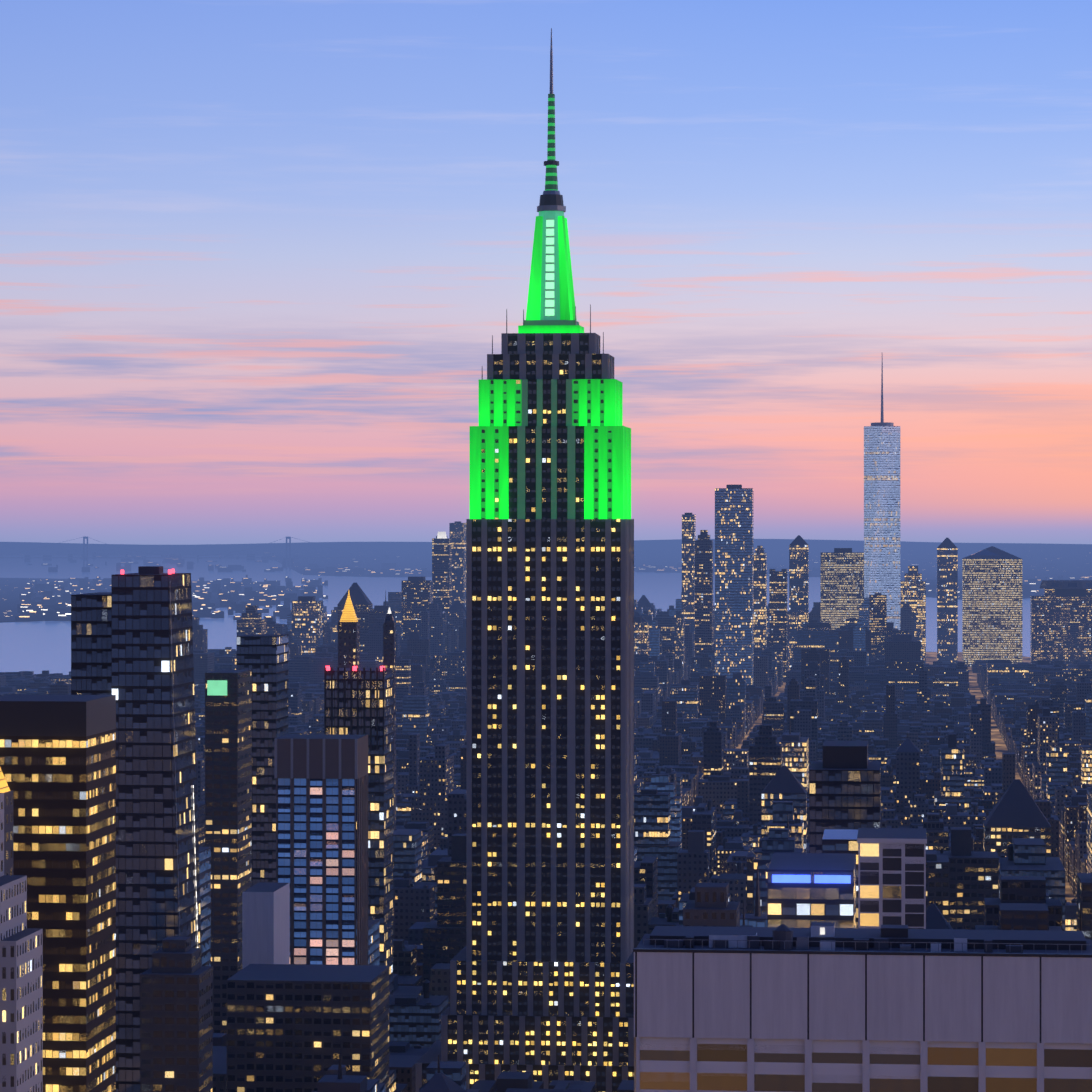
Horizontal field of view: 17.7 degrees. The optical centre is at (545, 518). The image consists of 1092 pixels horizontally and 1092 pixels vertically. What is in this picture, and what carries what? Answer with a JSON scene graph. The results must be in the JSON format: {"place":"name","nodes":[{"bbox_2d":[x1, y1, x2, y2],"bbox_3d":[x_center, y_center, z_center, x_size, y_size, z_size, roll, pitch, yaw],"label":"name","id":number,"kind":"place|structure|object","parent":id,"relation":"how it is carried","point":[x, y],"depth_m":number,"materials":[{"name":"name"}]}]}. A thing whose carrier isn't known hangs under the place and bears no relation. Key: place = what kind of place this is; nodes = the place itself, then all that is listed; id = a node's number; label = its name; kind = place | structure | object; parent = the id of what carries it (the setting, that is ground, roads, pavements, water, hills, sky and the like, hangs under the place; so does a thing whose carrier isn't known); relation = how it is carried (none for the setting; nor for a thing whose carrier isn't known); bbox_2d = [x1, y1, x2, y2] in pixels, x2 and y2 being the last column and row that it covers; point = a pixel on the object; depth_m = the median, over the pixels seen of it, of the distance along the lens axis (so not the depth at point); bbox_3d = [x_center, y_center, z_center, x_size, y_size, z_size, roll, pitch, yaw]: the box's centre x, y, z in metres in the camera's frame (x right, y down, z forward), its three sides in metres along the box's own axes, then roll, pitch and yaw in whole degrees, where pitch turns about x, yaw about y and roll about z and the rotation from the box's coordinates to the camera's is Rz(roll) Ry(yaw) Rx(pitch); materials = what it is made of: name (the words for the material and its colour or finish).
{"place":"outdoors","nodes":[
{"label":"outdoors","id":0,"kind":"place"},
{"bbox_2d":[0,767,12,874],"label":"gold pyramid tower","id":1,"kind":"structure","parent":0,"point":[8,828],"depth_m":706.81,"materials":[{"name":"stone"}]},
{"bbox_2d":[0,793,42,1091],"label":"deco tower","id":2,"kind":"structure","parent":0,"point":[21,1006],"depth_m":643.67,"materials":[{"name":"stone"}]},
{"bbox_2d":[0,555,1029,674],"bbox_3d":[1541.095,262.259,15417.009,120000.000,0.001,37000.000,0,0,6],"label":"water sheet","id":3,"kind":"object","parent":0,"point":[37,647],"depth_m":12306.59,"materials":[{"name":"blue liquid"}]},
{"bbox_2d":[0,536,362,569],"bbox_3d":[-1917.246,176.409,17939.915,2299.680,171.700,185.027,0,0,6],"label":"suspension bridge","id":4,"kind":"structure","parent":3,"relation":"on","point":[87,557],"depth_m":17944.84,"materials":[{"name":"metal"}]},
{"bbox_2d":[0,539,1091,902],"bbox_3d":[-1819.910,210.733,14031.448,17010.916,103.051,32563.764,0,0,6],"label":"ground","id":5,"kind":"structure","parent":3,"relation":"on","point":[1072,561],"depth_m":21875.60,"materials":[{"name":"grey"}]},
{"bbox_2d":[0,694,115,1091],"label":"office tower","id":6,"kind":"structure","parent":5,"relation":"on","point":[58,760],"depth_m":798.30,"materials":[{"name":"glass"}]},
{"bbox_2d":[71,566,201,1091],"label":"high-rise building","id":7,"kind":"structure","parent":5,"relation":"on","point":[132,642],"depth_m":998.80,"materials":[{"name":"stone"}]},
{"bbox_2d":[205,634,388,1091],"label":"buildings","id":8,"kind":"structure","parent":5,"relation":"on","point":[282,1022],"depth_m":1158.85,"materials":[{"name":"stone"}]},
{"bbox_2d":[274,734,367,964],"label":"blue glass tower","id":9,"kind":"structure","parent":5,"relation":"on","point":[316,776],"depth_m":1197.65,"materials":[{"name":"blue glass"},{"name":"dark metal"}]},
{"bbox_2d":[338,591,359,667],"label":"gold-roofed tower","id":10,"kind":"structure","parent":5,"relation":"on","point":[349,640],"depth_m":1998.91,"materials":[{"name":"stone"}]},
{"bbox_2d":[324,666,392,994],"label":"high-rise building","id":11,"kind":"structure","parent":5,"relation":"on","point":[358,701],"depth_m":1497.61,"materials":[{"name":"stone"}]},
{"bbox_2d":[383,607,395,829],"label":"slender tower","id":12,"kind":"structure","parent":5,"relation":"on","point":[389,642],"depth_m":2148.57,"materials":[{"name":"stone"}]},
{"bbox_2d":[0,591,1091,1091],"bbox_3d":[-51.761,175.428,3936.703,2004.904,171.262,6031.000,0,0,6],"label":"city blocks","id":13,"kind":"structure","parent":5,"relation":"on","point":[720,819],"depth_m":2640.46,"materials":[{"name":"brick"}]},
{"bbox_2d":[15,551,1091,621],"bbox_3d":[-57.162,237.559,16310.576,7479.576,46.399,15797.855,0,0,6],"label":"shore buildings","id":14,"kind":"structure","parent":5,"relation":"on","point":[47,608],"depth_m":12685.48,"materials":[{"name":"grey"}]},
{"bbox_2d":[192,485,1091,684],"bbox_3d":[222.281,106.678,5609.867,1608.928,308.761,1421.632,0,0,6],"label":"distant skyscrapers","id":15,"kind":"structure","parent":5,"relation":"on","point":[1060,619],"depth_m":5802.97,"materials":[{"name":"grey glass"}]},
{"bbox_2d":[767,853,855,927],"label":"office building","id":16,"kind":"structure","parent":5,"relation":"on","point":[805,890],"depth_m":795.02,"materials":[{"name":"stone"}]},
{"bbox_2d":[809,740,880,852],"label":"dark office tower","id":17,"kind":"structure","parent":5,"relation":"on","point":[844,784],"depth_m":1094.62,"materials":[{"name":"stone"}]},
{"bbox_2d":[633,922,1091,1091],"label":"concrete office block","id":18,"kind":"structure","parent":5,"relation":"on","point":[822,1007],"depth_m":445.30,"materials":[{"name":"concrete"}]},
{"bbox_2d":[822,828,926,928],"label":"office building","id":19,"kind":"structure","parent":5,"relation":"on","point":[890,876],"depth_m":894.39,"materials":[{"name":"stone"}]},
{"bbox_2d":[864,357,899,629],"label":"skyscraper","id":20,"kind":"structure","parent":5,"relation":"on","point":[882,507],"depth_m":5861.80,"materials":[{"name":"blue glass"}]},
{"bbox_2d":[416,28,633,1091],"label":"skyscraper","id":21,"kind":"structure","parent":0,"point":[542,975],"depth_m":1285.05,"materials":[{"name":"stone"}]},
{"bbox_2d":[0,0,1091,544],"label":"sky","id":22,"kind":"structure","parent":0,"point":[262,261],"materials":[{"name":"blue"}]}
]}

